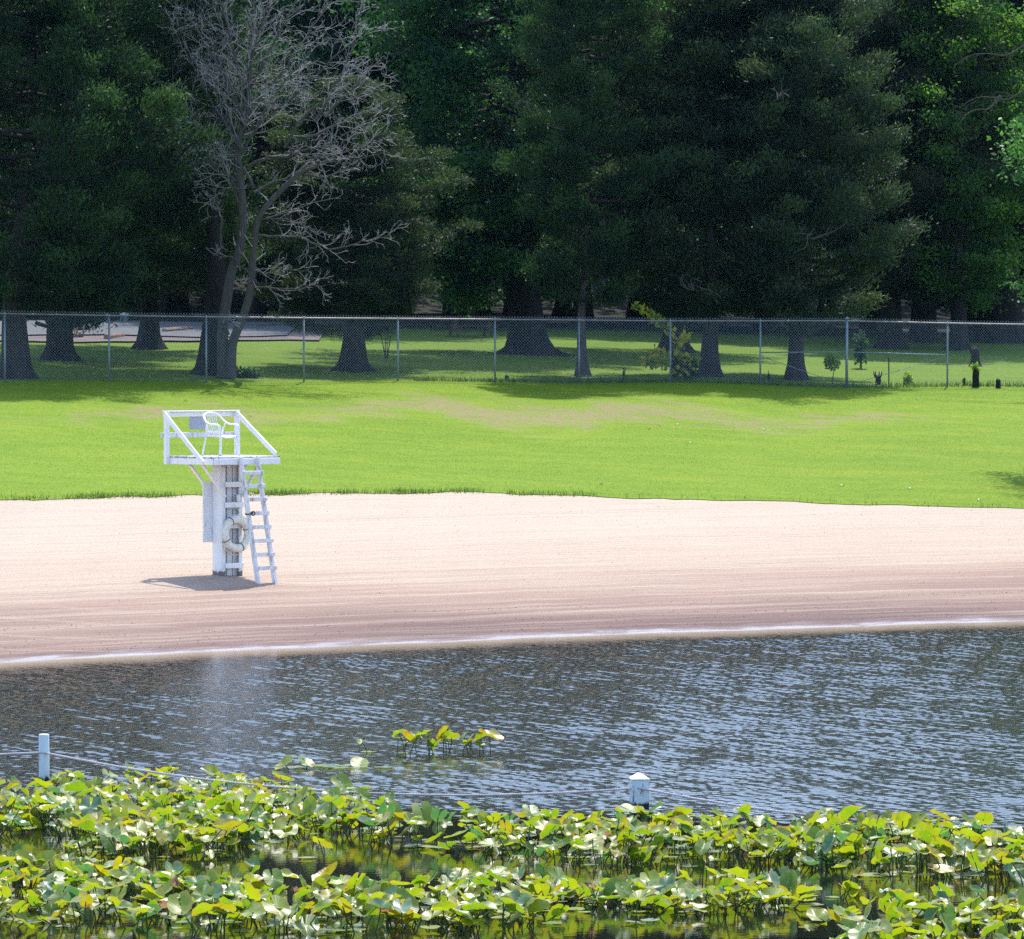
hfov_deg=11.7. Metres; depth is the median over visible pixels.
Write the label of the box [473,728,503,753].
water lily
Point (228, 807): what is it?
water lily
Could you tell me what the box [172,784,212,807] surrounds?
water lily
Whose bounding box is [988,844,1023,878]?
water lily
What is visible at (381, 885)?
water lily
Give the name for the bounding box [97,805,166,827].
water lily
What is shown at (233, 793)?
water lily
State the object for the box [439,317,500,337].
picnic table
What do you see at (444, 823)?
water lily
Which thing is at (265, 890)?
water lily
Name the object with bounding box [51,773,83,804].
water lily
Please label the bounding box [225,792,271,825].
water lily
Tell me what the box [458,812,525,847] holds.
water lily
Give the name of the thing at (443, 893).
water lily
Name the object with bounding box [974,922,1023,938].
water lily
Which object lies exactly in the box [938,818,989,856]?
water lily
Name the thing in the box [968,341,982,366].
tree stump
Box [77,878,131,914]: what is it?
water lily
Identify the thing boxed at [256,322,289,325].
wheel stop
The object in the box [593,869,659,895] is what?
water lily
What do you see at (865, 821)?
water lily
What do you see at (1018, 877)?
water lily
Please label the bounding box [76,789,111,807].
water lily
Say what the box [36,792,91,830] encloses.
water lily
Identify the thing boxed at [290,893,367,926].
water lily
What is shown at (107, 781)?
water lily
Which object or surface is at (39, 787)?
water lily
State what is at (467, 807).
water lily
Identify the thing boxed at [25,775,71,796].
water lily
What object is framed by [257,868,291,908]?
water lily
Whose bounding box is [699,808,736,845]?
water lily
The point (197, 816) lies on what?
water lily
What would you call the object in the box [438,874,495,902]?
water lily
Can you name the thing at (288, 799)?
water lily
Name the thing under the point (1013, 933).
water lily
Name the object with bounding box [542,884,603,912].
water lily
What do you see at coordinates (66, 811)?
water lily
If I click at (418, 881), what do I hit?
water lily
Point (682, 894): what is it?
water lily
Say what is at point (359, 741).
water lily
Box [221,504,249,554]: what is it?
life ring
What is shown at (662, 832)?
water lily
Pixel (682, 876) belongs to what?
water lily
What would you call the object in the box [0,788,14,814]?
water lily
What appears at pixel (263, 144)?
maple tree
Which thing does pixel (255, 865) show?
water lily
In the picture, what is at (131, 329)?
parking lot
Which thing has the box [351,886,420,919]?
water lily
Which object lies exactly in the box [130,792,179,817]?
water lily
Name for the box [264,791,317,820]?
water lily
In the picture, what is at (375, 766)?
water lily
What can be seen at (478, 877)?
water lily
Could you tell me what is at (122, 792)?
water lily
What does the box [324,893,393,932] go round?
water lily
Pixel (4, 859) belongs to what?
water lily
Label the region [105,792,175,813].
water lily
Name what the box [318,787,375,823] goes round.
water lily
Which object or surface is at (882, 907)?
water lily
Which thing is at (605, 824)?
water lily
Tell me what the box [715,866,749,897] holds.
water lily
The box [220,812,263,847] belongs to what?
water lily
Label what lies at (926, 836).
water lily
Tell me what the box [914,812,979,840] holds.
water lily
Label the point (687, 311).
cedar tree
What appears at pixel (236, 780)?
water lily
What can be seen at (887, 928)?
water lily
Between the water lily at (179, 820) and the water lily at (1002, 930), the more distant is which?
the water lily at (179, 820)
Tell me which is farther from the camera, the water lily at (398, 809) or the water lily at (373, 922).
the water lily at (398, 809)
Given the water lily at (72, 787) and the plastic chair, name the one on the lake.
the water lily at (72, 787)
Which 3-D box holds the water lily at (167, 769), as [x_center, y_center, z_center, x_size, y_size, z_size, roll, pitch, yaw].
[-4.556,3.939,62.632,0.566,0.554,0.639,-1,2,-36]
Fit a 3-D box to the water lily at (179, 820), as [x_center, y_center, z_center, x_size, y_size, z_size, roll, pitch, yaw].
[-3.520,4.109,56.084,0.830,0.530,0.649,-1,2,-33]
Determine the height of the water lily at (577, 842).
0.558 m
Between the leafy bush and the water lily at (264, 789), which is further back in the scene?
the leafy bush
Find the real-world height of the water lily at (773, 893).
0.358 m
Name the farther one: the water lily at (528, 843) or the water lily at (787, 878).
the water lily at (528, 843)
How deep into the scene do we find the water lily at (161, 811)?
56.54 m
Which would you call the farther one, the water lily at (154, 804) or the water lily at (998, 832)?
the water lily at (154, 804)
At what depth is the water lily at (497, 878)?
51.25 m
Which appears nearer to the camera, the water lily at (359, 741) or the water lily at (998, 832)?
the water lily at (998, 832)
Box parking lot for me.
[0,320,297,336]
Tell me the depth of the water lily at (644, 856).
54.12 m
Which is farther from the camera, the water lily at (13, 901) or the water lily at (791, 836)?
the water lily at (791, 836)
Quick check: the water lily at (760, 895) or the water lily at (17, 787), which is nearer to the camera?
the water lily at (760, 895)
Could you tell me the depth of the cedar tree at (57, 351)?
159.49 m
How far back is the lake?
71.35 m
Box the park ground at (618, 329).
[0,256,1023,385]
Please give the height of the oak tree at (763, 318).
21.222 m
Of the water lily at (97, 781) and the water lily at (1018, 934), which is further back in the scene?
the water lily at (97, 781)
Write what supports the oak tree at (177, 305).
on the park ground at (618, 329)
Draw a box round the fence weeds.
[413,374,1023,387]
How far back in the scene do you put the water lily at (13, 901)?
49.52 m
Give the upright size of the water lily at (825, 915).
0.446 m
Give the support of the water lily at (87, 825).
on the lake
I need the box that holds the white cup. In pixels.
[236,494,240,501]
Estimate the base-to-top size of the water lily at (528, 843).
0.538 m
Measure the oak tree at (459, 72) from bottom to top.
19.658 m
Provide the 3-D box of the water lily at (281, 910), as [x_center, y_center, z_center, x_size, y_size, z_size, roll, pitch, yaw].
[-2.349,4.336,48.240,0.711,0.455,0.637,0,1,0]
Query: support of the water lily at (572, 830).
in the lake
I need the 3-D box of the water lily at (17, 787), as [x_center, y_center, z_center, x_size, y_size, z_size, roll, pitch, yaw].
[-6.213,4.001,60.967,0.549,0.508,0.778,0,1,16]
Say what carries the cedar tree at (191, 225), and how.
on the park ground at (618, 329)
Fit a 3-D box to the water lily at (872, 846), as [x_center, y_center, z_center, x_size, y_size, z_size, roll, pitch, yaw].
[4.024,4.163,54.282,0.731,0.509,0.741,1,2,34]
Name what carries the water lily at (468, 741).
in the lake
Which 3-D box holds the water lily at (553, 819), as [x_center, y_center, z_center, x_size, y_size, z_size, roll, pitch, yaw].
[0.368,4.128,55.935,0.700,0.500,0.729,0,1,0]
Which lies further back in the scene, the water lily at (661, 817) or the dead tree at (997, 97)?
the dead tree at (997, 97)
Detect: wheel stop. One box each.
[73,332,83,336]
[104,332,124,338]
[162,326,192,331]
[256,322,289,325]
[314,320,345,324]
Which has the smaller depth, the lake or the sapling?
the lake
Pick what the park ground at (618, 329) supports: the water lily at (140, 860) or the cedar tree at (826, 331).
the cedar tree at (826, 331)
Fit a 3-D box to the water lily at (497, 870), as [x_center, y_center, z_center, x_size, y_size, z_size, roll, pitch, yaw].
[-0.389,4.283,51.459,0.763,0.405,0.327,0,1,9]
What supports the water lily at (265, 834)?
in the lake
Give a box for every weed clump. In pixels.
[214,366,265,378]
[902,371,913,384]
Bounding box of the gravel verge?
[0,331,321,341]
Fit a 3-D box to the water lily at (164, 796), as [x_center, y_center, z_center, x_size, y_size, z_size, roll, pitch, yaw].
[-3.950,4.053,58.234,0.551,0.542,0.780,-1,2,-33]
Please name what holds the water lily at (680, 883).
in the lake
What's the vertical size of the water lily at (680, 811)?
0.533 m
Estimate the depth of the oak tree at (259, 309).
195.50 m
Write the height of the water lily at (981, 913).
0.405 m
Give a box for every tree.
[0,0,223,361]
[0,0,239,379]
[2,15,263,318]
[5,0,278,349]
[75,0,307,375]
[154,0,409,377]
[158,70,262,311]
[159,27,289,315]
[185,0,421,321]
[221,0,482,319]
[222,73,486,372]
[228,0,543,327]
[245,202,296,297]
[302,0,538,323]
[319,0,684,356]
[383,26,542,321]
[472,2,692,326]
[473,273,500,312]
[474,0,690,376]
[526,0,804,352]
[551,276,597,316]
[569,0,879,376]
[595,1,739,330]
[613,248,662,324]
[645,0,938,380]
[726,12,949,335]
[750,301,776,325]
[790,0,1023,342]
[798,0,1010,349]
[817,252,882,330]
[823,353,840,383]
[825,0,1023,350]
[873,0,1023,306]
[902,0,1023,343]
[948,66,1023,333]
[951,41,1023,131]
[986,1,1023,305]
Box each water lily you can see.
[0,775,28,807]
[0,781,49,810]
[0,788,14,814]
[0,795,5,828]
[0,805,30,835]
[0,855,48,886]
[0,860,53,893]
[0,869,14,880]
[0,871,56,905]
[0,883,79,919]
[0,886,17,920]
[0,897,18,915]
[0,900,34,928]
[1,791,38,816]
[3,777,52,806]
[9,793,69,829]
[9,850,74,885]
[14,850,32,883]
[16,793,60,821]
[18,896,59,924]
[21,797,56,824]
[21,881,74,914]
[24,804,72,837]
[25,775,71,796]
[31,782,86,816]
[33,862,93,895]
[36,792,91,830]
[41,857,135,887]
[46,801,98,839]
[48,894,92,926]
[49,777,84,805]
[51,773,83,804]
[54,872,117,907]
[55,796,110,833]
[58,768,117,798]
[60,780,129,799]
[61,794,119,824]
[62,810,102,851]
[62,817,123,857]
[63,886,132,919]
[64,781,122,803]
[64,868,127,899]
[69,789,125,807]
[71,851,114,880]
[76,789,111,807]
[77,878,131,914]
[81,810,136,838]
[87,819,152,853]
[93,856,161,886]
[94,823,155,859]
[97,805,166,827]
[102,778,149,803]
[102,806,171,844]
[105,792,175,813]
[106,894,181,929]
[108,799,140,823]
[110,796,160,817]
[111,806,163,848]
[112,856,159,894]
[115,889,177,922]
[117,822,185,857]
[119,774,166,802]
[119,783,158,805]
[123,761,178,794]
[123,861,192,887]
[124,815,185,851]
[129,776,177,806]
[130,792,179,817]
[131,877,203,904]
[134,870,196,902]
[137,805,195,832]
[141,768,185,793]
[141,798,197,834]
[141,876,203,912]
[151,793,198,820]
[152,816,215,841]
[156,776,202,804]
[156,825,228,860]
[167,864,240,892]
[167,890,263,932]
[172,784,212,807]
[172,784,217,812]
[172,812,237,848]
[172,882,242,923]
[173,792,214,820]
[176,867,218,895]
[178,777,225,797]
[178,792,240,826]
[179,818,242,855]
[180,883,247,917]
[185,875,244,901]
[193,798,248,836]
[195,764,249,794]
[195,808,269,837]
[196,779,234,798]
[204,797,260,834]
[205,884,271,911]
[206,775,258,789]
[211,774,250,797]
[214,866,289,891]
[215,872,286,901]
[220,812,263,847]
[221,773,281,796]
[221,786,276,809]
[221,858,259,886]
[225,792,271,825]
[226,775,294,808]
[226,882,273,923]
[233,895,304,930]
[244,787,297,819]
[248,802,311,834]
[250,771,297,802]
[252,794,302,827]
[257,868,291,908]
[261,897,344,934]
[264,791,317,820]
[266,818,297,841]
[272,784,315,807]
[273,874,316,911]
[275,755,328,769]
[280,861,336,899]
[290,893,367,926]
[292,785,333,818]
[297,772,353,802]
[298,795,345,829]
[298,836,332,858]
[303,795,357,833]
[305,872,365,908]
[308,874,380,905]
[317,786,370,813]
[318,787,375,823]
[318,889,385,921]
[318,897,413,928]
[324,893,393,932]
[326,756,368,768]
[329,871,400,896]
[330,804,395,832]
[330,874,382,897]
[346,800,403,835]
[350,787,394,812]
[351,766,392,767]
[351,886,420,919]
[357,739,376,751]
[357,802,417,842]
[379,893,440,930]
[388,875,457,905]
[389,888,463,924]
[392,729,406,753]
[393,801,446,840]
[401,730,426,756]
[404,816,452,847]
[408,880,480,914]
[421,868,493,894]
[422,895,497,933]
[423,729,440,754]
[430,885,500,917]
[430,889,507,927]
[432,801,476,836]
[436,725,459,752]
[438,811,515,854]
[438,866,509,881]
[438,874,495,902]
[448,811,479,843]
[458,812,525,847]
[459,731,473,753]
[459,860,528,892]
[459,874,486,892]
[463,876,506,897]
[464,809,526,842]
[467,863,524,892]
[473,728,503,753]
[478,810,527,837]
[484,882,562,914]
[490,817,559,856]
[492,889,549,928]
[511,809,573,846]
[514,817,575,849]
[521,875,577,904]
[521,890,568,923]
[522,805,556,836]
[526,873,579,897]
[526,880,579,902]
[529,808,561,842]
[534,820,606,857]
[536,823,604,863]
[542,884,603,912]
[548,865,592,902]
[553,810,626,846]
[560,818,615,851]
[566,809,624,839]
[578,880,632,905]
[583,827,643,866]
[587,878,656,911]
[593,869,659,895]
[598,814,644,843]
[598,874,677,906]
[604,821,666,861]
[605,803,657,839]
[608,822,666,854]
[612,814,665,843]
[615,800,680,836]
[615,881,687,915]
[621,888,658,923]
[626,875,686,894]
[629,835,691,867]
[648,814,698,851]
[648,814,707,848]
[650,826,708,860]
[654,879,702,908]
[655,873,711,905]
[655,887,719,914]
[658,871,687,882]
[665,806,704,843]
[671,816,727,838]
[675,834,730,869]
[677,866,734,897]
[684,885,750,909]
[692,815,757,855]
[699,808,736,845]
[704,877,756,903]
[707,832,776,859]
[708,879,768,914]
[709,879,774,909]
[710,804,750,829]
[710,889,734,915]
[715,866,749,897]
[716,815,771,850]
[722,826,798,868]
[733,807,797,832]
[733,826,793,858]
[739,822,811,862]
[749,866,821,900]
[750,869,799,903]
[753,813,823,842]
[753,815,804,851]
[760,887,823,911]
[772,826,846,867]
[787,826,822,854]
[796,831,868,870]
[799,904,862,938]
[801,805,865,842]
[801,821,852,858]
[804,806,856,827]
[806,810,853,828]
[825,880,860,898]
[829,918,892,938]
[830,817,899,852]
[831,860,863,890]
[835,818,888,856]
[838,830,897,872]
[840,830,910,866]
[848,920,893,938]
[854,810,910,841]
[859,840,930,877]
[859,889,919,917]
[863,916,917,938]
[864,903,934,928]
[867,825,898,843]
[868,811,940,845]
[871,827,922,862]
[878,881,954,908]
[882,887,947,910]
[884,811,932,846]
[885,896,955,926]
[890,809,958,838]
[890,907,969,938]
[901,839,970,872]
[904,913,953,938]
[908,923,963,938]
[909,830,938,867]
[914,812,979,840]
[914,835,983,877]
[922,819,965,856]
[923,819,962,835]
[928,827,1001,862]
[936,891,999,915]
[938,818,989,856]
[955,898,1003,928]
[955,903,1023,931]
[955,905,998,938]
[956,840,1023,873]
[965,835,1023,868]
[966,849,1008,884]
[968,812,1022,846]
[970,885,1018,918]
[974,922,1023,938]
[986,828,1023,854]
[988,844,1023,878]
[992,887,1023,924]
[997,918,1023,936]
[998,833,1023,862]
[1001,905,1023,930]
[1002,853,1023,887]
[1006,923,1022,938]
[1016,922,1023,938]
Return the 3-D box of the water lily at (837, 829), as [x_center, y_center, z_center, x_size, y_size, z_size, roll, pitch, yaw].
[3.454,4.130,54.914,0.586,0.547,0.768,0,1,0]
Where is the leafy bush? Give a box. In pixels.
[372,286,395,357]
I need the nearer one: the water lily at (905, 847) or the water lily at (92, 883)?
the water lily at (92, 883)
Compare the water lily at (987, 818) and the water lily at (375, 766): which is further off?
the water lily at (375, 766)
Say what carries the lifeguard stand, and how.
on the beach
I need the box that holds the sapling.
[850,329,868,368]
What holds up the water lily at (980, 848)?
on the lake
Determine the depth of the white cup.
102.56 m
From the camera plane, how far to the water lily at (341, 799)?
58.47 m
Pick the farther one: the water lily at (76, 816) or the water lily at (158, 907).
the water lily at (76, 816)
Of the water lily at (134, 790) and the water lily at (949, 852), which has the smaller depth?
the water lily at (949, 852)
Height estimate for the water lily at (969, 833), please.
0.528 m
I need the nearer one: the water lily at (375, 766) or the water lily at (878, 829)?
the water lily at (878, 829)
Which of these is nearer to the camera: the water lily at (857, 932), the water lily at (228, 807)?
the water lily at (857, 932)
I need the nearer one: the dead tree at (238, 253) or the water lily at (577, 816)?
the water lily at (577, 816)
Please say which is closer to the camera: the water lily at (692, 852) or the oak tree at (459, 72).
the water lily at (692, 852)
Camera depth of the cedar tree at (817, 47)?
160.46 m
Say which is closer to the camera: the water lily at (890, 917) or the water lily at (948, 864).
the water lily at (890, 917)
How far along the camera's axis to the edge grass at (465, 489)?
120.33 m
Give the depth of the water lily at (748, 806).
57.28 m
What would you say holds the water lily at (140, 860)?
in the lake
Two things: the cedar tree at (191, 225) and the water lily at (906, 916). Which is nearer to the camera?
the water lily at (906, 916)
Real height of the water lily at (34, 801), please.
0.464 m
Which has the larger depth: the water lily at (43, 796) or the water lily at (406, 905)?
the water lily at (43, 796)
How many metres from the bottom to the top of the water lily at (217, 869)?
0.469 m
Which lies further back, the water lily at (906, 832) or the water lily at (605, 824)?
the water lily at (605, 824)
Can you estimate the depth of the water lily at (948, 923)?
46.68 m
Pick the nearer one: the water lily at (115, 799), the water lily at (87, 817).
the water lily at (87, 817)
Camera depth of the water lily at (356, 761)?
67.02 m
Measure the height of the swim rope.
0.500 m
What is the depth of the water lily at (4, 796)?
58.35 m
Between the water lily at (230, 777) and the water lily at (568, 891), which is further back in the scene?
the water lily at (230, 777)
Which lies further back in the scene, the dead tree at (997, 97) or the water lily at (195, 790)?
the dead tree at (997, 97)
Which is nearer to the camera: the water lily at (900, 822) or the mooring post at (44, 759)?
the water lily at (900, 822)
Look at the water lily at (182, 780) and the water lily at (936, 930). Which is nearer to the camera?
the water lily at (936, 930)
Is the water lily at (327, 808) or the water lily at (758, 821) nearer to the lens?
the water lily at (758, 821)
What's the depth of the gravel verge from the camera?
175.09 m
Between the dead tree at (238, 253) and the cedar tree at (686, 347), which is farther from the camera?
the cedar tree at (686, 347)
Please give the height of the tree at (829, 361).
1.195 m
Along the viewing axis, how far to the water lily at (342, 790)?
60.00 m
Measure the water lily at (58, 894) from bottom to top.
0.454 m
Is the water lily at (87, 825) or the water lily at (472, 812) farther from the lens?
the water lily at (472, 812)
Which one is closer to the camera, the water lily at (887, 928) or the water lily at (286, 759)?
the water lily at (887, 928)
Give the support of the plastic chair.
on the lifeguard stand
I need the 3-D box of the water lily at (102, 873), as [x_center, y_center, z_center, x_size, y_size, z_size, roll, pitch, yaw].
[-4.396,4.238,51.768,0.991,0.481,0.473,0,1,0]
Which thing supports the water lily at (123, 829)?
in the lake
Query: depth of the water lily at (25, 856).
52.33 m
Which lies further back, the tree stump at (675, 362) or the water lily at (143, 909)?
the tree stump at (675, 362)
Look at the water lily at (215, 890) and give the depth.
48.76 m
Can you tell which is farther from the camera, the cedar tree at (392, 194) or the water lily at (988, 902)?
the cedar tree at (392, 194)
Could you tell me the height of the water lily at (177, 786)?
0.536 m
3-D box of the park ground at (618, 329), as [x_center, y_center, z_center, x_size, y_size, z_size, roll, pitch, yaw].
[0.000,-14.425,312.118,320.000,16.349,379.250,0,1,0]
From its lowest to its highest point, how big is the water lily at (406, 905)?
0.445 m
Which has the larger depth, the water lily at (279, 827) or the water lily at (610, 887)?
the water lily at (279, 827)
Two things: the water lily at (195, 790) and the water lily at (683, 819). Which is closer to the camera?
the water lily at (683, 819)
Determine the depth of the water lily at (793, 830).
55.30 m
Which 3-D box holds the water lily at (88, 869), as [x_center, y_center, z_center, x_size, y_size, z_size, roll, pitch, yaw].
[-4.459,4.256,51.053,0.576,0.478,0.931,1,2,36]
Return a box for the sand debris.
[4,502,1022,651]
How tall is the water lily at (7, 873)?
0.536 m
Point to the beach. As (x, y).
(604, 557)
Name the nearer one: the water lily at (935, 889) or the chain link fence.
the water lily at (935, 889)
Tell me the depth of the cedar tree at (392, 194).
159.13 m
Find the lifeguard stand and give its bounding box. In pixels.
[161,410,279,583]
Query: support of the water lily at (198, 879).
in the lake
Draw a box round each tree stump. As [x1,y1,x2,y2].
[671,347,678,380]
[873,371,881,384]
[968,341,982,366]
[970,361,980,386]
[995,379,1000,388]
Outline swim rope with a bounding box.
[0,751,1023,827]
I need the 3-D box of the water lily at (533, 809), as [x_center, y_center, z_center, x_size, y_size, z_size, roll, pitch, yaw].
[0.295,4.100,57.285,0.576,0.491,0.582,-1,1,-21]
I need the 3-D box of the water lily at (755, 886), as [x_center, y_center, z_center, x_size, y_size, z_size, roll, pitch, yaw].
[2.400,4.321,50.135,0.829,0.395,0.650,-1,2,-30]
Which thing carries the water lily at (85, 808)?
on the lake
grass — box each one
[1,485,1000,507]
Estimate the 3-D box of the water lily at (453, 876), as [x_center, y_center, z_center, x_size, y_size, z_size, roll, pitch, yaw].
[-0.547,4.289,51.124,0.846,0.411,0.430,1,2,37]
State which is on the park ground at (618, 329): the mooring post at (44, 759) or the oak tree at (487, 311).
the oak tree at (487, 311)
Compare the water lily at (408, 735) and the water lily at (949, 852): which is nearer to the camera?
the water lily at (949, 852)
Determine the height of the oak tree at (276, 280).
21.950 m
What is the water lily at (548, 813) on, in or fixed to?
in the lake
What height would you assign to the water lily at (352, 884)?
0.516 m
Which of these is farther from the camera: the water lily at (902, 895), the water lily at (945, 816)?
the water lily at (945, 816)
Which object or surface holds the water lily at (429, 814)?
on the lake
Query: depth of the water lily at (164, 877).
50.42 m
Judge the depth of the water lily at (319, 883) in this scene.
49.69 m
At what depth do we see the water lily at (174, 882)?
49.65 m
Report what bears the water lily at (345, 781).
in the lake
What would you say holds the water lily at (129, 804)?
in the lake
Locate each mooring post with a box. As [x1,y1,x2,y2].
[39,734,49,784]
[629,773,649,823]
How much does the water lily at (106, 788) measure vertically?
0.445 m
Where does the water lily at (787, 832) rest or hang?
in the lake
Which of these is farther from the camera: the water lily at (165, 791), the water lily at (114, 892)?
the water lily at (165, 791)
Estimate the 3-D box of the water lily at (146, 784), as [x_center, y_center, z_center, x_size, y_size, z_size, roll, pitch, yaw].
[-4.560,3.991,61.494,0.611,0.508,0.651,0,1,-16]
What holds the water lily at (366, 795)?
in the lake
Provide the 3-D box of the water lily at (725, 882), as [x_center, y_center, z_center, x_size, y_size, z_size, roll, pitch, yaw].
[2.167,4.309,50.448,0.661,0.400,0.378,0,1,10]
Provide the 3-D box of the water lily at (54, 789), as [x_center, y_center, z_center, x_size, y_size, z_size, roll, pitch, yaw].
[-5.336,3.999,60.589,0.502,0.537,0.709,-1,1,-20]
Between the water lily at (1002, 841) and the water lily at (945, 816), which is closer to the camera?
the water lily at (1002, 841)
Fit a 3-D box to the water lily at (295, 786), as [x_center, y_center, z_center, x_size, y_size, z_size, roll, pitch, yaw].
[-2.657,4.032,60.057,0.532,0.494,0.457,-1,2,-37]
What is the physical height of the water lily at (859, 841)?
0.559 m
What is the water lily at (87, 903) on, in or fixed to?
in the lake
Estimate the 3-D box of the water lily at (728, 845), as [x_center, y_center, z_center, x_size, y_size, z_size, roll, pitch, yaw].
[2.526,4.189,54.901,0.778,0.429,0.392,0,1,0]
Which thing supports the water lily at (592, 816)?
in the lake
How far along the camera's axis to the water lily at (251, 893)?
48.81 m
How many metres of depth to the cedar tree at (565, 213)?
159.28 m
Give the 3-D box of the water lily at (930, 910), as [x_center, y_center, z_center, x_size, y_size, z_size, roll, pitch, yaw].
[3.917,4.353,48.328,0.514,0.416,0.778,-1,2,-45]
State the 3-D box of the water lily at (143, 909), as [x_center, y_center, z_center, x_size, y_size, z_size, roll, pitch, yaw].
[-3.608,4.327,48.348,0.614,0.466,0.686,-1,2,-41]
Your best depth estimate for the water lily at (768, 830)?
55.95 m
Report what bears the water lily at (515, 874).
in the lake
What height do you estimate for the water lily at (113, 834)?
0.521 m
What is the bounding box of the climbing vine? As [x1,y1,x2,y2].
[631,301,701,380]
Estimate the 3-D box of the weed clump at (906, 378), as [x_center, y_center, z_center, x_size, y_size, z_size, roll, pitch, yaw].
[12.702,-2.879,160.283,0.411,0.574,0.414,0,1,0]
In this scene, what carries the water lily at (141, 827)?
in the lake
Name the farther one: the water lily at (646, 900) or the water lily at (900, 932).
the water lily at (646, 900)
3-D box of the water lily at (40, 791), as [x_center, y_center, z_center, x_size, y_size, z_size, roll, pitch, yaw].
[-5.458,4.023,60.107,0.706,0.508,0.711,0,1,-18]
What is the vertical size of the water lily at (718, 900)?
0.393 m
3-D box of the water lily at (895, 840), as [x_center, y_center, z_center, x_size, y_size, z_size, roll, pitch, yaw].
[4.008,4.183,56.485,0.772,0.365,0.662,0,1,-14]
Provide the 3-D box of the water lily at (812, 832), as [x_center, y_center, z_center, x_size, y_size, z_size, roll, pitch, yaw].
[3.228,4.152,54.370,0.878,0.528,0.805,0,1,0]
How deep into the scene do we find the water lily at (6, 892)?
48.94 m
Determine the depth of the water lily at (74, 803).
58.54 m
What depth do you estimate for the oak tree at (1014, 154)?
135.25 m
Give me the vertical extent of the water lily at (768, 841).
0.570 m
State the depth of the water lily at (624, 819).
55.98 m
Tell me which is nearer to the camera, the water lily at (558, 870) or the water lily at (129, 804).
the water lily at (558, 870)
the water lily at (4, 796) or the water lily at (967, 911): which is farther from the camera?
the water lily at (4, 796)
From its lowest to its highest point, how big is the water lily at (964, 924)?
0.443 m
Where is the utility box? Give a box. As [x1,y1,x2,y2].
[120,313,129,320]
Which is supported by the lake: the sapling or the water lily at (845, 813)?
the water lily at (845, 813)
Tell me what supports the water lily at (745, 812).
on the lake
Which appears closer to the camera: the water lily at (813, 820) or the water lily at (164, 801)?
the water lily at (813, 820)
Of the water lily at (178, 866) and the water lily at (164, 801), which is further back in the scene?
the water lily at (164, 801)
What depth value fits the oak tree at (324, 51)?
189.73 m
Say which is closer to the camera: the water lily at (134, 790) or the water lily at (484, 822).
the water lily at (484, 822)
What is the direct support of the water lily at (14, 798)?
in the lake
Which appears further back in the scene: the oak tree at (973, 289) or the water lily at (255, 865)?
the oak tree at (973, 289)
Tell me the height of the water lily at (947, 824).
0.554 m
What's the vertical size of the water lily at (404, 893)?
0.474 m
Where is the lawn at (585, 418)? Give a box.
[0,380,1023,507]
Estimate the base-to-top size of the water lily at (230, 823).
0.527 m
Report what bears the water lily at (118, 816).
in the lake
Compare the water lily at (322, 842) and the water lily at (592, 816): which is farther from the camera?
the water lily at (592, 816)
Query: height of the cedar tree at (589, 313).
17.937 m
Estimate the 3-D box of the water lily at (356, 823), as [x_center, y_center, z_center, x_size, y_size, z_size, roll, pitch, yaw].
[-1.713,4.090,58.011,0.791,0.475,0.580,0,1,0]
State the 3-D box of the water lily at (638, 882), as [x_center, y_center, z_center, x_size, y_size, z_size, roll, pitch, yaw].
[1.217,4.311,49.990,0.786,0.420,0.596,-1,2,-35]
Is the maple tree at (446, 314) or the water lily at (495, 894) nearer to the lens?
the water lily at (495, 894)
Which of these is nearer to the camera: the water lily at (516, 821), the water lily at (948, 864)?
the water lily at (948, 864)
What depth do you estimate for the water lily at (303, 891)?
49.48 m
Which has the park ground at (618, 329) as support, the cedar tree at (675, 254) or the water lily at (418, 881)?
the cedar tree at (675, 254)
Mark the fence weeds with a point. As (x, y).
(689, 380)
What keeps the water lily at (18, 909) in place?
in the lake
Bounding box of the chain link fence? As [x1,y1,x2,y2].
[0,310,1023,387]
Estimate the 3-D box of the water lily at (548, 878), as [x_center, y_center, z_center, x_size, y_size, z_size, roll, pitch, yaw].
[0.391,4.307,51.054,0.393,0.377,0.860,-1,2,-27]
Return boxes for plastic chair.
[201,412,239,455]
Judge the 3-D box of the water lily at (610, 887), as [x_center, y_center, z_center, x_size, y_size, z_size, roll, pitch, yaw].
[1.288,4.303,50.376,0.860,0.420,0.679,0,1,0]
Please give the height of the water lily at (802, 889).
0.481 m
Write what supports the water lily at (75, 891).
in the lake
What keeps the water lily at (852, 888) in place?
in the lake
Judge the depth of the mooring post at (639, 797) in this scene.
58.51 m
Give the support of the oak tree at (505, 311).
on the park ground at (618, 329)
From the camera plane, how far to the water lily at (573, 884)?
50.26 m
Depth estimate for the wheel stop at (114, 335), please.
173.34 m
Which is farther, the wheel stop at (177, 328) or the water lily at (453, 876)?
the wheel stop at (177, 328)
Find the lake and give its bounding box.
[0,621,1023,938]
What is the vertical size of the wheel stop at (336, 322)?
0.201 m
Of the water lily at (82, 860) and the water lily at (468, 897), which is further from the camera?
the water lily at (82, 860)
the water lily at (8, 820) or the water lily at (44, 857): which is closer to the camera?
the water lily at (44, 857)
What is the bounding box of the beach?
[0,491,1023,662]
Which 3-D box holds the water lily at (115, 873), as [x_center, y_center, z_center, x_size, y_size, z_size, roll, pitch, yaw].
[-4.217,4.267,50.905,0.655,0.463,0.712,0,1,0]
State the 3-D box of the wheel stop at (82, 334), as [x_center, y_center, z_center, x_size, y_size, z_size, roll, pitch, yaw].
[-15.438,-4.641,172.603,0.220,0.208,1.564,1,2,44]
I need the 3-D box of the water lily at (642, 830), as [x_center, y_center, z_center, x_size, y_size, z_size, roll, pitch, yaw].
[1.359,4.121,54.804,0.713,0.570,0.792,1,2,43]
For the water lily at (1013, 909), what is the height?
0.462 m
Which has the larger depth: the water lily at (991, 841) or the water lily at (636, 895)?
the water lily at (991, 841)

